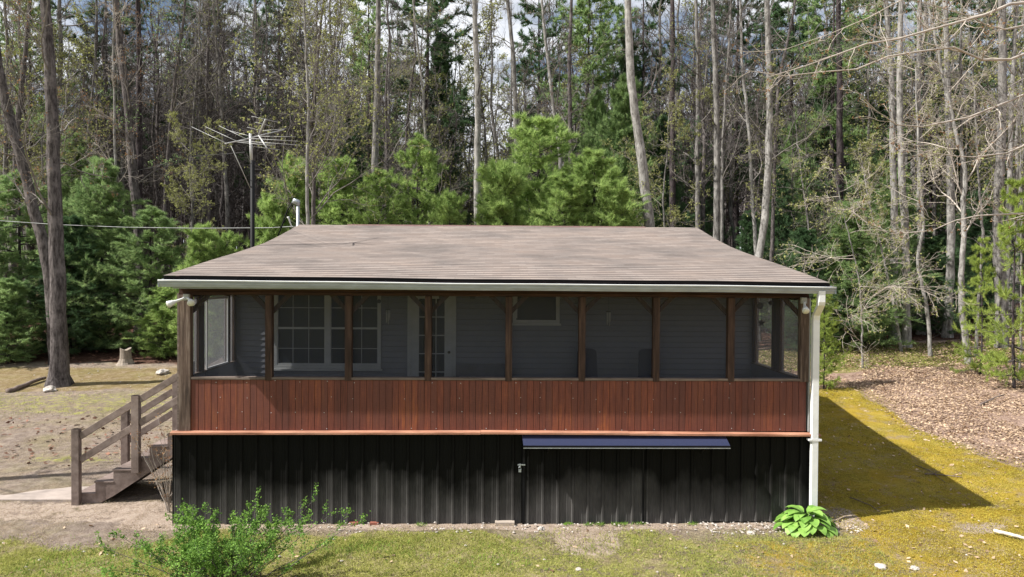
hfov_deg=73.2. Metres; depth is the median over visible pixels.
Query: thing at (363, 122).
woodland tree
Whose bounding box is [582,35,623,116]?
woodland tree
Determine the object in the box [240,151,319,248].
pine tree
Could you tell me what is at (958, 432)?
fine leaf litter
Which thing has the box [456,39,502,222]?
woodland tree
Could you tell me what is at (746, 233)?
hemlock tree
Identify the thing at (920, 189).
sapling
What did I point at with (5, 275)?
woodland tree
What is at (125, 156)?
woodland tree
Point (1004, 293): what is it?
pine tree
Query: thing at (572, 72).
woodland tree
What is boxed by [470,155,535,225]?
pine tree
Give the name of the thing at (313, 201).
maple tree
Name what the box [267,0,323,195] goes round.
woodland tree
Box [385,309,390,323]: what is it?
wind chime
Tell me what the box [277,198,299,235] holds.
service mast
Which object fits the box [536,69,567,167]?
woodland tree
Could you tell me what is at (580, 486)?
storage door
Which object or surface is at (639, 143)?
tulip tree
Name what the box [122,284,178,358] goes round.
pine tree
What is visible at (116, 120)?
woodland tree
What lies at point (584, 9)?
pine tree
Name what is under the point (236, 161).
woodland tree
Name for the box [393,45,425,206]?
woodland tree
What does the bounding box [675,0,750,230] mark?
woodland tree
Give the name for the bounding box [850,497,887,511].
fallen branch
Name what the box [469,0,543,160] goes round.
woodland tree
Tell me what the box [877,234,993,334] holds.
hemlock tree
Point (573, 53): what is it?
woodland tree
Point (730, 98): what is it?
woodland tree
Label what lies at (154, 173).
woodland tree
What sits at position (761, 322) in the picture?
hanging ornament
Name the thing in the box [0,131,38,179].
woodland tree
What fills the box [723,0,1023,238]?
oak tree
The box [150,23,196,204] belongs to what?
woodland tree
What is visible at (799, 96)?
woodland tree
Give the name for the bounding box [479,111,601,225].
pine tree
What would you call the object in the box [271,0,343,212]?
woodland tree
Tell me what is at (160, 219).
pine tree
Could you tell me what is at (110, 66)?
woodland tree
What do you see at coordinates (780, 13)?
pine tree
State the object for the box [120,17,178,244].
woodland tree
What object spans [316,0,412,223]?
pine tree
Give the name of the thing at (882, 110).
pine tree
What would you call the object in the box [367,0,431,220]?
woodland tree
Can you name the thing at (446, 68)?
hemlock tree
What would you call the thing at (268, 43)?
pine tree
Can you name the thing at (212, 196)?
woodland tree
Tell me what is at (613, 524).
gravel
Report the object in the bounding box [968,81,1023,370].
sapling
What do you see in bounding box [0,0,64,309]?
woodland tree
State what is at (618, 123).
hemlock tree
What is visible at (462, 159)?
woodland tree
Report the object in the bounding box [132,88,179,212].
woodland tree
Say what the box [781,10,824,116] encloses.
woodland tree
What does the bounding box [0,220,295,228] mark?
power line
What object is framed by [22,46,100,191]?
woodland tree
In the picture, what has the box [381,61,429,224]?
woodland tree
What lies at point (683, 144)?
woodland tree
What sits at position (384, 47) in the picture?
woodland tree
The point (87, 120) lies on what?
woodland tree
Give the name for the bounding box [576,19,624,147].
woodland tree
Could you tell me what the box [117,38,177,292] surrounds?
woodland tree
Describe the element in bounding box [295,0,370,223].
woodland tree
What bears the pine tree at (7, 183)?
on the ground at (28, 471)
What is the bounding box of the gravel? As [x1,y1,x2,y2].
[2,366,1017,576]
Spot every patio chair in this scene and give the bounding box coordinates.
[577,348,597,376]
[638,349,651,376]
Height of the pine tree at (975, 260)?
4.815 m
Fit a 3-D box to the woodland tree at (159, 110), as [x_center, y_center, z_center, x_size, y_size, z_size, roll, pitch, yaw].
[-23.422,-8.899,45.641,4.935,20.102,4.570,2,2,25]
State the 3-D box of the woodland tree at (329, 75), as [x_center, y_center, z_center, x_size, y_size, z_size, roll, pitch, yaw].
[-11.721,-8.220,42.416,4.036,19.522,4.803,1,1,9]
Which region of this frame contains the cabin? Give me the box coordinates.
[158,224,836,524]
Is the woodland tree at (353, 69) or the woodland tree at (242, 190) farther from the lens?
the woodland tree at (242, 190)
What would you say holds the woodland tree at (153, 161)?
on the ground at (28, 471)
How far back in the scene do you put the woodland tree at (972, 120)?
53.31 m
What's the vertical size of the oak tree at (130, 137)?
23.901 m
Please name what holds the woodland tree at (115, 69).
on the ground at (28, 471)
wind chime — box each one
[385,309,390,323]
[606,311,610,325]
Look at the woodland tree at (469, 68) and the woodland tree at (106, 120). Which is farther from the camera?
the woodland tree at (469, 68)
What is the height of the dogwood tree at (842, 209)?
8.358 m
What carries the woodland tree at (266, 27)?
on the ground at (28, 471)
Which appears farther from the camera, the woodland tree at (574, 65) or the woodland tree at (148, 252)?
the woodland tree at (574, 65)
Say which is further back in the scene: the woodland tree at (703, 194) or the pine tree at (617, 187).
the woodland tree at (703, 194)
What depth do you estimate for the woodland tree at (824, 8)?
47.89 m
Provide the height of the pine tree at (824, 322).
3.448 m
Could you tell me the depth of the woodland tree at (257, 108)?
46.54 m
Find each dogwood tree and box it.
[732,58,919,318]
[774,146,978,369]
[880,0,1023,363]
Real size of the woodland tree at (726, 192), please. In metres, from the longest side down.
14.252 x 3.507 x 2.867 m
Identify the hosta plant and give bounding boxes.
[773,505,837,537]
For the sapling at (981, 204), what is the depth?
25.32 m
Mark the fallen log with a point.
(17, 387)
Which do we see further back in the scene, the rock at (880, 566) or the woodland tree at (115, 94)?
the woodland tree at (115, 94)
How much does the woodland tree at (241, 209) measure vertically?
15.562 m
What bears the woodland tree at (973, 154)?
on the ground at (28, 471)
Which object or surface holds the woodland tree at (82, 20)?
on the ground at (28, 471)
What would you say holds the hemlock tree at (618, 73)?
on the ground at (28, 471)
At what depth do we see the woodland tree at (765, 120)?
41.80 m
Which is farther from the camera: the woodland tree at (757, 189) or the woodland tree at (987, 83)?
the woodland tree at (757, 189)
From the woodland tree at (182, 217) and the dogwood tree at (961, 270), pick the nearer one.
the dogwood tree at (961, 270)
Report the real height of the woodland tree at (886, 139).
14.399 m
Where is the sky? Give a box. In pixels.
[0,0,1023,248]
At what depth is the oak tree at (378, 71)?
30.66 m
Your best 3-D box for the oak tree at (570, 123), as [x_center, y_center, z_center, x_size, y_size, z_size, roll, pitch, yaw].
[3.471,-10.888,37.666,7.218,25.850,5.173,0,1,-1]
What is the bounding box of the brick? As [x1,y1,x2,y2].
[370,521,378,524]
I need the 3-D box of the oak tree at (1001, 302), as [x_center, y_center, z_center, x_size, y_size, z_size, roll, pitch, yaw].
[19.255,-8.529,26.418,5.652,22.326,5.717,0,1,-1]
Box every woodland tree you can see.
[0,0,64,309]
[0,0,71,275]
[0,2,35,156]
[0,7,39,276]
[0,19,42,263]
[0,22,43,270]
[0,50,77,296]
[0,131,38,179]
[1,0,130,206]
[2,22,65,282]
[4,0,118,142]
[20,55,62,251]
[22,21,98,218]
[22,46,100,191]
[31,0,131,231]
[32,30,112,156]
[60,0,135,200]
[60,64,88,215]
[66,0,150,294]
[70,1,133,210]
[73,2,155,155]
[75,78,111,223]
[78,0,152,201]
[79,0,154,146]
[81,1,160,294]
[87,33,136,294]
[89,20,151,156]
[90,74,133,256]
[92,40,149,230]
[100,75,146,292]
[108,34,153,232]
[112,2,189,287]
[114,0,211,264]
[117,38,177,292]
[119,6,178,283]
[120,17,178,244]
[120,54,172,268]
[124,25,196,269]
[124,37,153,256]
[127,36,180,267]
[131,91,180,268]
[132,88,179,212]
[142,6,241,257]
[142,9,180,189]
[142,63,184,264]
[143,0,251,240]
[143,2,267,246]
[143,32,187,258]
[143,33,206,263]
[143,43,205,268]
[145,0,269,232]
[147,75,206,271]
[149,60,168,248]
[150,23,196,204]
[156,72,210,236]
[158,5,232,221]
[158,7,205,250]
[167,83,198,223]
[168,22,241,223]
[172,0,248,258]
[173,13,247,217]
[173,60,234,248]
[176,0,255,253]
[180,2,252,161]
[182,1,262,247]
[182,56,234,225]
[184,22,249,295]
[197,23,252,220]
[202,53,246,238]
[206,79,252,236]
[211,0,292,241]
[212,0,299,216]
[214,7,285,241]
[214,42,262,207]
[219,78,246,239]
[221,0,264,248]
[223,55,310,236]
[223,110,249,248]
[224,129,248,245]
[226,0,311,192]
[230,64,262,249]
[231,34,285,216]
[232,2,304,207]
[234,115,264,232]
[242,45,303,220]
[244,33,302,181]
[248,43,274,239]
[257,13,316,183]
[260,40,318,213]
[260,62,306,213]
[263,31,312,205]
[265,28,305,139]
[266,1,340,207]
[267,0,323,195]
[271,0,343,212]
[277,0,357,157]
[285,0,360,212]
[286,4,329,221]
[291,0,358,157]
[291,40,340,222]
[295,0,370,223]
[300,0,370,221]
[326,0,406,163]
[326,1,391,194]
[329,61,380,202]
[345,0,422,220]
[348,31,408,194]
[357,64,401,220]
[360,58,402,184]
[364,1,421,224]
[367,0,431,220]
[370,0,438,223]
[379,92,418,224]
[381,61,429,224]
[391,31,434,205]
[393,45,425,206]
[396,59,450,224]
[408,60,473,218]
[419,72,474,215]
[431,73,485,221]
[436,28,486,168]
[444,0,510,222]
[449,38,482,221]
[450,97,473,224]
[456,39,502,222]
[456,50,501,224]
[457,0,546,224]
[467,72,509,209]
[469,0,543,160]
[483,52,517,164]
[495,60,548,210]
[499,73,528,159]
[509,41,567,165]
[519,94,546,212]
[527,58,562,178]
[528,14,592,206]
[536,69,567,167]
[544,46,584,164]
[545,17,610,164]
[560,0,610,164]
[561,23,607,155]
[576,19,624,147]
[577,0,615,133]
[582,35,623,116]
[608,0,682,204]
[637,39,693,212]
[639,0,723,155]
[639,1,706,154]
[645,0,756,231]
[661,0,730,226]
[664,5,729,225]
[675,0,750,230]
[675,62,706,202]
[677,102,710,216]
[678,56,712,204]
[685,0,754,244]
[685,32,734,215]
[689,50,737,230]
[693,11,773,248]
[693,84,744,234]
[704,6,746,155]
[708,0,759,208]
[708,1,763,226]
[711,20,791,243]
[720,57,760,244]
[720,114,742,244]
[722,10,773,205]
[726,94,761,218]
[727,48,786,238]
[733,41,819,238]
[739,0,801,188]
[741,0,805,240]
[763,45,807,144]
[772,74,812,197]
[775,81,827,242]
[778,69,815,146]
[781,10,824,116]
[783,46,835,232]
[785,80,811,117]
[799,0,850,144]
[802,0,865,199]
[808,33,854,229]
[820,41,867,298]
[833,0,914,308]
[845,36,870,146]
[854,3,912,169]
[860,29,944,208]
[871,98,910,167]
[872,0,974,256]
[878,27,913,163]
[881,0,992,280]
[881,22,916,111]
[894,51,939,210]
[895,1,958,173]
[913,102,940,220]
[940,26,993,222]
[941,47,993,181]
[942,5,997,232]
[956,43,1023,281]
[967,35,1017,205]
[968,0,1023,302]
[971,0,1023,309]
[977,6,1023,308]
[981,5,1023,255]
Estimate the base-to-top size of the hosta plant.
0.447 m
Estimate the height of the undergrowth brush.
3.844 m
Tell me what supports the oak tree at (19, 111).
on the ground at (28, 471)
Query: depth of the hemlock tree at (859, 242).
27.54 m
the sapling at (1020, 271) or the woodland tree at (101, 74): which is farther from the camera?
the woodland tree at (101, 74)
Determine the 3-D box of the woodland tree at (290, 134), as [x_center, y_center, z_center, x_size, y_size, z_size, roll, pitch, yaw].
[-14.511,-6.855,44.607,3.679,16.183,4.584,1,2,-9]
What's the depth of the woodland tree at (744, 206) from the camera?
60.12 m
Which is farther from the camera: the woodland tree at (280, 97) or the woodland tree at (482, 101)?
the woodland tree at (482, 101)
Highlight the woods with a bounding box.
[0,0,1023,268]
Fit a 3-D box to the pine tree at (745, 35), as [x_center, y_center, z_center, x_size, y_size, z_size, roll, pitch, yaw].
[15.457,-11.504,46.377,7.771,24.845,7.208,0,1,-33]
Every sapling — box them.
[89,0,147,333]
[140,111,236,338]
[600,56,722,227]
[688,0,796,341]
[689,0,763,242]
[851,131,904,351]
[864,41,984,355]
[895,0,1007,341]
[924,0,1023,355]
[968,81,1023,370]
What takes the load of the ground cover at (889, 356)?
on the ground at (28, 471)
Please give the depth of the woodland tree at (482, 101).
44.40 m
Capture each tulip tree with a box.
[610,0,677,226]
[909,0,995,337]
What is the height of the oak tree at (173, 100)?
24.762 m
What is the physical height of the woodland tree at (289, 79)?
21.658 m
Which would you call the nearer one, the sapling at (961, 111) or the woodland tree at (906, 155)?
the sapling at (961, 111)
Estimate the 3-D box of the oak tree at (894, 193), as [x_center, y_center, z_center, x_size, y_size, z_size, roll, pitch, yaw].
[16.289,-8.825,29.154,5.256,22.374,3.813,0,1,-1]
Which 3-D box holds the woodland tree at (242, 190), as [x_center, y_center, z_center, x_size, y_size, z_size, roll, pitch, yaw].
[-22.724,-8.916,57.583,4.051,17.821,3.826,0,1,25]
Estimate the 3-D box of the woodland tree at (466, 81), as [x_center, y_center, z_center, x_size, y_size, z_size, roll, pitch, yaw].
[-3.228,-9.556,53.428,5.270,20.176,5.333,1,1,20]
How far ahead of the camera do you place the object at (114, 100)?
29.51 m
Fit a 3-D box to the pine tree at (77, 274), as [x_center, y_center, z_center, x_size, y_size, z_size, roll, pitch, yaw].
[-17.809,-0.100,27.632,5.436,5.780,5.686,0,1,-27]
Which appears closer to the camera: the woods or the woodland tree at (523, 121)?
the woodland tree at (523, 121)
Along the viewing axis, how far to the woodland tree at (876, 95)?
36.49 m
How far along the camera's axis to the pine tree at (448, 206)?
26.79 m
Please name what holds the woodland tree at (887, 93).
on the ground at (28, 471)
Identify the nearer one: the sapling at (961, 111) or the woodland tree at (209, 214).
the sapling at (961, 111)
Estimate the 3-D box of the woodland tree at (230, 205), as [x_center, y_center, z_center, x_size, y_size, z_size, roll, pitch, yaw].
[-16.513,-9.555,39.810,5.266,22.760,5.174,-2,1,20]
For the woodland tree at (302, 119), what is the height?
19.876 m
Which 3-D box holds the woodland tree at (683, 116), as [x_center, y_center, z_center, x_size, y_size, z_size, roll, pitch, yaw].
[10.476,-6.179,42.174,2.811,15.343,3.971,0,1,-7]
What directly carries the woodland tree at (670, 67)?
on the ground at (28, 471)
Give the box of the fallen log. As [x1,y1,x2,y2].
[5,376,45,392]
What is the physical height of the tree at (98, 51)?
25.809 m
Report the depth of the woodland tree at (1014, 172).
38.92 m
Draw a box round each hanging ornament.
[756,302,762,308]
[758,313,764,325]
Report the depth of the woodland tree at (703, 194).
38.00 m
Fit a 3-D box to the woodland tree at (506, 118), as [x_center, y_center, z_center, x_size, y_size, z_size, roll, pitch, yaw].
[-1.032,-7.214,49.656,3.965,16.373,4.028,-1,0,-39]
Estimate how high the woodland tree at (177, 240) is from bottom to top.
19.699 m
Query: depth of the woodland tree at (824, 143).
40.31 m
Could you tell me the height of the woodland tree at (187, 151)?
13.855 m
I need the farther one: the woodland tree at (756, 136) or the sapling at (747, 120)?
the woodland tree at (756, 136)
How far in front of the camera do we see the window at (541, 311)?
14.43 m
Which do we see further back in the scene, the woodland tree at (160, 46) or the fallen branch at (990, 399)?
the woodland tree at (160, 46)
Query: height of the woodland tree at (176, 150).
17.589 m
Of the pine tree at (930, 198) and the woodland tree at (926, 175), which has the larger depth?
the woodland tree at (926, 175)
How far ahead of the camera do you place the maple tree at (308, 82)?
24.72 m
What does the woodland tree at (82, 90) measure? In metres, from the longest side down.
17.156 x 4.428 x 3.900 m
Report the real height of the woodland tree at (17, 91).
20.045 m
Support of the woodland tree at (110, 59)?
on the ground at (28, 471)
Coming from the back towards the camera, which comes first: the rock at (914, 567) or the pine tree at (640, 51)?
the pine tree at (640, 51)
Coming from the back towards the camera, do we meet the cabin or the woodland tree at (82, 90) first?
the woodland tree at (82, 90)
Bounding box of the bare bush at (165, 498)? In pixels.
[132,413,171,511]
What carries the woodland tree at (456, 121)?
on the ground at (28, 471)
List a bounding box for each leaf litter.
[2,339,1023,576]
[758,340,1023,464]
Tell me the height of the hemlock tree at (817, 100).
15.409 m
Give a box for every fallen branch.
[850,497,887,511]
[925,470,961,477]
[979,392,1005,405]
[993,529,1023,538]
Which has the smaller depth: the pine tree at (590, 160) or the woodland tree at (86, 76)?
the pine tree at (590, 160)
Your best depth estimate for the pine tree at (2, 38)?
44.77 m
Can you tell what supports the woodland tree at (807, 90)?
on the ground at (28, 471)
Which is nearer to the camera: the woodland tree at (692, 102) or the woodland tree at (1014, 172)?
the woodland tree at (1014, 172)
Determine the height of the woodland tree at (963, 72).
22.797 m
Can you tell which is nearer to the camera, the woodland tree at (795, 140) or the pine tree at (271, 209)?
the pine tree at (271, 209)
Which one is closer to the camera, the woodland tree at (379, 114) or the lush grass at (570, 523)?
the lush grass at (570, 523)
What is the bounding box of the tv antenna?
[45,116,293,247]
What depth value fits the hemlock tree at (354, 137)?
41.43 m
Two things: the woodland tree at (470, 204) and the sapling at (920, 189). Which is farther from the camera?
the woodland tree at (470, 204)
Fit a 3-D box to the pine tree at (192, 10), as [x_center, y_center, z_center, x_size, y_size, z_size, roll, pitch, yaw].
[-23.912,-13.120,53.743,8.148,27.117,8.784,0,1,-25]
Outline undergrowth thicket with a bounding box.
[1,283,218,346]
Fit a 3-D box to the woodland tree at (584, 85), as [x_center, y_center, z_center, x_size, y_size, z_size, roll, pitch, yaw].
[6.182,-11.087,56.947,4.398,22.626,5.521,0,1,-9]
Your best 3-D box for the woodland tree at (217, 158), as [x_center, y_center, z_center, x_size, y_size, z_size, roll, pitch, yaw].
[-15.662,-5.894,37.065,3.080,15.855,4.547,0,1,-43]
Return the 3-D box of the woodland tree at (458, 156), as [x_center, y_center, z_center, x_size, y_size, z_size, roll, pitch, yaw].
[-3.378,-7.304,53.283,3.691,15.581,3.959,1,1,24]
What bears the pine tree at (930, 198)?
on the ground at (28, 471)
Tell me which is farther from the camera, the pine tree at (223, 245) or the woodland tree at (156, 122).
the woodland tree at (156, 122)
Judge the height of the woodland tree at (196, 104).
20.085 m
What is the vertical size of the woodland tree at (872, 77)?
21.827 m
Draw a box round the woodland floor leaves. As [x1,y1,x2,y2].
[0,288,1023,466]
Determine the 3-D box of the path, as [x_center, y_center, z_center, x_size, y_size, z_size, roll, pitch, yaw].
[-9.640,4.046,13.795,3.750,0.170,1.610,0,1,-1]
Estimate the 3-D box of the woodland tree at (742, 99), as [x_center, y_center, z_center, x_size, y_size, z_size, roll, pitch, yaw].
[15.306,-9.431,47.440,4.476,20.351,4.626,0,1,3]
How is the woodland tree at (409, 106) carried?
on the ground at (28, 471)
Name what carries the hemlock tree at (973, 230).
on the ground at (28, 471)
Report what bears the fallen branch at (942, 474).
on the moss
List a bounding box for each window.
[274,295,381,370]
[512,297,560,325]
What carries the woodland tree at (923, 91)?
on the ground at (28, 471)
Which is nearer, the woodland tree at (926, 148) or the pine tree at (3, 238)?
the pine tree at (3, 238)
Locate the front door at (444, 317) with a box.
[407,296,455,376]
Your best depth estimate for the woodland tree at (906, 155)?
38.03 m
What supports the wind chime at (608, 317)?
hanging from the cabin
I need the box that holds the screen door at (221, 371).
[206,296,228,375]
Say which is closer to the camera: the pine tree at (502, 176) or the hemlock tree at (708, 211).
the pine tree at (502, 176)
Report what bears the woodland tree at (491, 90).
on the ground at (28, 471)
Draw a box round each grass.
[0,389,911,576]
[6,520,772,576]
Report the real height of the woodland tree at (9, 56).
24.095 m
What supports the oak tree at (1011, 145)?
on the ground at (28, 471)
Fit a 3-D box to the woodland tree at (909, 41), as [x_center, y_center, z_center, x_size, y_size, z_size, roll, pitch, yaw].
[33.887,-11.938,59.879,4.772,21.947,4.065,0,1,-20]
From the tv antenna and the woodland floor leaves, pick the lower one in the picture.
the woodland floor leaves
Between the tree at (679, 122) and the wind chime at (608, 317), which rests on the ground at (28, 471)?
the tree at (679, 122)
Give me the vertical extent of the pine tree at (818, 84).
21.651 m
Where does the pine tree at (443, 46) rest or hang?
on the ground at (28, 471)
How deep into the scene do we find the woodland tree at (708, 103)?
49.20 m
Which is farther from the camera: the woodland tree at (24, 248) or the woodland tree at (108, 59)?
the woodland tree at (24, 248)
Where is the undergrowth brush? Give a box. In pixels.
[762,276,1023,341]
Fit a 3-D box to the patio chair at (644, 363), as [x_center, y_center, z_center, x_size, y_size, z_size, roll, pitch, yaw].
[2.727,1.861,13.522,0.526,1.300,0.635,0,1,-1]
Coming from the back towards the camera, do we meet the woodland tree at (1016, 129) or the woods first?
the woods
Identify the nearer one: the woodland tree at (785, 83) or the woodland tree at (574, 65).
the woodland tree at (785, 83)
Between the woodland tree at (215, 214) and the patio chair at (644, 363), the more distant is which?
the woodland tree at (215, 214)
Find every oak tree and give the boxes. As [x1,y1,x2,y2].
[0,0,123,387]
[0,0,135,293]
[0,43,49,364]
[57,0,187,334]
[142,0,262,321]
[164,0,292,247]
[336,0,464,222]
[358,0,473,224]
[430,0,517,224]
[439,0,595,209]
[490,0,597,219]
[521,0,637,206]
[635,0,776,240]
[638,0,734,228]
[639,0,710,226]
[699,0,875,258]
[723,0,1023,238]
[743,0,812,332]
[813,0,961,347]
[819,0,951,334]
[847,0,955,339]
[917,0,1023,348]
[957,0,1023,304]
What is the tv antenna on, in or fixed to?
on the ground at (28, 471)
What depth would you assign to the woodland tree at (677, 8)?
47.05 m
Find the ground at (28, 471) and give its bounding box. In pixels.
[0,259,1023,576]
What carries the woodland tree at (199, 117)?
on the ground at (28, 471)
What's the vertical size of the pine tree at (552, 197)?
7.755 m
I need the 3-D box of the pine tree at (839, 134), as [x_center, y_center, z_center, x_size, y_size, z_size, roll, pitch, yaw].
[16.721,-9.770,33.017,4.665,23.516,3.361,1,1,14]
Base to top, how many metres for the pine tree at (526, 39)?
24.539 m
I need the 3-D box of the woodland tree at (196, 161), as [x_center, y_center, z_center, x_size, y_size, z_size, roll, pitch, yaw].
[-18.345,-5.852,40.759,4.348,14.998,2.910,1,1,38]
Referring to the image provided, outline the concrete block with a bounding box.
[495,520,514,525]
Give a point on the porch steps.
(127, 472)
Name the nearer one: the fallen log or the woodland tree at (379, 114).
the fallen log
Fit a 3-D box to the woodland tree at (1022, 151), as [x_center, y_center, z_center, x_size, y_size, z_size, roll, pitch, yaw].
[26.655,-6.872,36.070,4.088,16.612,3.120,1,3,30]
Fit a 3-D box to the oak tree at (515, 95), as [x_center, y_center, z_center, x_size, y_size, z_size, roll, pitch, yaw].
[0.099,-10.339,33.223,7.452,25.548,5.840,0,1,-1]
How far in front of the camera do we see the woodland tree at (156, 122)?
40.02 m
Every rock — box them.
[43,385,56,391]
[155,369,169,374]
[874,563,886,569]
[910,565,919,570]
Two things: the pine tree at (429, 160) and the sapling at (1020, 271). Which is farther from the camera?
the pine tree at (429, 160)
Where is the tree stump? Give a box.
[116,347,134,365]
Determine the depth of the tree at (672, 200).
33.95 m
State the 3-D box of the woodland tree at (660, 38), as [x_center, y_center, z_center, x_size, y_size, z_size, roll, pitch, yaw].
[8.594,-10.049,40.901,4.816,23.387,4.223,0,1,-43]
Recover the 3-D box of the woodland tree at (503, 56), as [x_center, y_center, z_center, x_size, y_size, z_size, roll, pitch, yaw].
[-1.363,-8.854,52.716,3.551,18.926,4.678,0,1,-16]
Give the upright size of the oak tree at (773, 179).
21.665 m
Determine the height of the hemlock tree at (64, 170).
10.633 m
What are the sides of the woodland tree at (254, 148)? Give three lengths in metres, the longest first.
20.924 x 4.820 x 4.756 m
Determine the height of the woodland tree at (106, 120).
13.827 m
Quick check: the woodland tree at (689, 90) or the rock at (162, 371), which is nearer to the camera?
the rock at (162, 371)
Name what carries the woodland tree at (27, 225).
on the ground at (28, 471)
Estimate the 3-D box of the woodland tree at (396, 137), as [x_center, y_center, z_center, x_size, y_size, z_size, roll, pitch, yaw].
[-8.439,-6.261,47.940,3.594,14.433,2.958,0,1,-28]
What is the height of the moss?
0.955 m
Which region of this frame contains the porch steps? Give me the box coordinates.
[71,357,223,505]
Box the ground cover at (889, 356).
[759,338,1023,372]
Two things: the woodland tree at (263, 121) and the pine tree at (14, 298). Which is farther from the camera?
the woodland tree at (263, 121)
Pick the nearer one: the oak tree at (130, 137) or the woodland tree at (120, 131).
the oak tree at (130, 137)
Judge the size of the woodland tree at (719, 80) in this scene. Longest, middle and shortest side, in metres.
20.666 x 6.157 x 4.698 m
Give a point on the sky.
(503, 22)
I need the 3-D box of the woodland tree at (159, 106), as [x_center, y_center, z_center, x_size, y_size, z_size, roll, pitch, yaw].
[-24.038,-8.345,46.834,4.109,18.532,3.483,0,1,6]
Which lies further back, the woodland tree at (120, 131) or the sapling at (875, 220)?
the woodland tree at (120, 131)
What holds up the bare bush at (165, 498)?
on the ground at (28, 471)
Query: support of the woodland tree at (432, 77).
on the ground at (28, 471)
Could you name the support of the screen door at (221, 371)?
in the cabin
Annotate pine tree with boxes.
[0,0,91,283]
[0,169,98,356]
[0,230,40,347]
[0,276,46,363]
[4,214,137,355]
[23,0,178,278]
[28,154,156,348]
[70,204,193,352]
[97,0,185,333]
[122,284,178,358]
[157,219,223,361]
[159,0,252,222]
[205,228,242,358]
[221,191,291,307]
[233,0,342,202]
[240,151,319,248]
[278,155,383,229]
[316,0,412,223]
[331,167,421,224]
[368,0,490,221]
[379,132,462,224]
[427,188,471,224]
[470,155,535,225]
[473,0,582,213]
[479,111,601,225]
[520,170,625,225]
[528,145,651,225]
[529,0,651,199]
[581,0,713,218]
[598,177,638,225]
[700,0,793,245]
[734,0,851,198]
[777,0,906,276]
[810,0,916,315]
[810,294,852,391]
[824,0,939,181]
[885,0,985,259]
[894,0,1023,255]
[949,235,1011,374]
[957,175,1023,388]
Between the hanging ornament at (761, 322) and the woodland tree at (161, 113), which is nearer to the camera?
the hanging ornament at (761, 322)
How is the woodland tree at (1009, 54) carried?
on the ground at (28, 471)
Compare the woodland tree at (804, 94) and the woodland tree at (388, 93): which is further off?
the woodland tree at (804, 94)
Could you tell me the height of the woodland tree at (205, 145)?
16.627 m
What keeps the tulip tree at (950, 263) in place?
on the ground at (28, 471)
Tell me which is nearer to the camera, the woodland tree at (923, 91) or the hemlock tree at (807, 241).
the hemlock tree at (807, 241)
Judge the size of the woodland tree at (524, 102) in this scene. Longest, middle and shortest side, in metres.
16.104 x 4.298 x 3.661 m
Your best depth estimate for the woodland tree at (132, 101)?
56.04 m
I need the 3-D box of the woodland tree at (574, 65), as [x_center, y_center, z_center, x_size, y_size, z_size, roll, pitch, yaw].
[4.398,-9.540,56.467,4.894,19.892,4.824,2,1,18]
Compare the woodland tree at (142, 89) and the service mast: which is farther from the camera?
the woodland tree at (142, 89)
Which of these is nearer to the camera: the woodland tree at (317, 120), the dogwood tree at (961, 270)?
the dogwood tree at (961, 270)
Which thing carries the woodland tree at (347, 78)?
on the ground at (28, 471)
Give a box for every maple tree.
[221,0,429,224]
[256,0,382,234]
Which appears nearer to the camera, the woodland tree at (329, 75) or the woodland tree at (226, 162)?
the woodland tree at (329, 75)
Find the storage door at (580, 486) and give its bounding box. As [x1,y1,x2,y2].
[518,449,643,524]
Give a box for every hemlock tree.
[25,129,132,308]
[323,99,380,224]
[402,30,473,224]
[577,85,631,221]
[582,71,668,226]
[607,28,654,213]
[637,114,712,234]
[679,151,732,244]
[734,209,769,327]
[748,164,826,313]
[759,118,835,302]
[759,199,941,348]
[759,227,861,351]
[796,59,856,292]
[823,99,888,294]
[833,164,957,331]
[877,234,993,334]
[925,121,1010,295]
[934,190,1023,319]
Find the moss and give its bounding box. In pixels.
[810,385,1023,576]
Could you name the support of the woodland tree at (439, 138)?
on the ground at (28, 471)
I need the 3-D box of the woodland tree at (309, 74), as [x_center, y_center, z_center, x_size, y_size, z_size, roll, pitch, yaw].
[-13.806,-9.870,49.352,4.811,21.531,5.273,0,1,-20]
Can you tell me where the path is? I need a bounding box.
[0,486,88,501]
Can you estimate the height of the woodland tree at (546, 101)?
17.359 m
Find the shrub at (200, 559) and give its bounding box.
[93,482,370,576]
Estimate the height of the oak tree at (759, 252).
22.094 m
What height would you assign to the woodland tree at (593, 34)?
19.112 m
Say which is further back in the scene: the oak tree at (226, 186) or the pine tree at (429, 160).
the oak tree at (226, 186)
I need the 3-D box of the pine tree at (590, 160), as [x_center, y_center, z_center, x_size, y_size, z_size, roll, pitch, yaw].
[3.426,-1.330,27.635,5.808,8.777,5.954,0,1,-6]
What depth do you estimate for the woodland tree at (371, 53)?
50.44 m
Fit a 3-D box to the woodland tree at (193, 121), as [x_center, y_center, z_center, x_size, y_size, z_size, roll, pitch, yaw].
[-17.753,-7.032,38.486,4.512,17.758,3.523,0,1,9]
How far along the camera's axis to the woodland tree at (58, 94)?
34.87 m
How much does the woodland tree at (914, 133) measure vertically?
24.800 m
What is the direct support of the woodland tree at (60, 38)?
on the ground at (28, 471)
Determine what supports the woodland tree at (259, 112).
on the ground at (28, 471)
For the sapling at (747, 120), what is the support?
on the ground at (28, 471)
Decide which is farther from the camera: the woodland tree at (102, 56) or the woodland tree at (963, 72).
the woodland tree at (963, 72)
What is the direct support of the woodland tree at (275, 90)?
on the ground at (28, 471)
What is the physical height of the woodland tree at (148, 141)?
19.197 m
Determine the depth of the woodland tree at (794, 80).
55.21 m

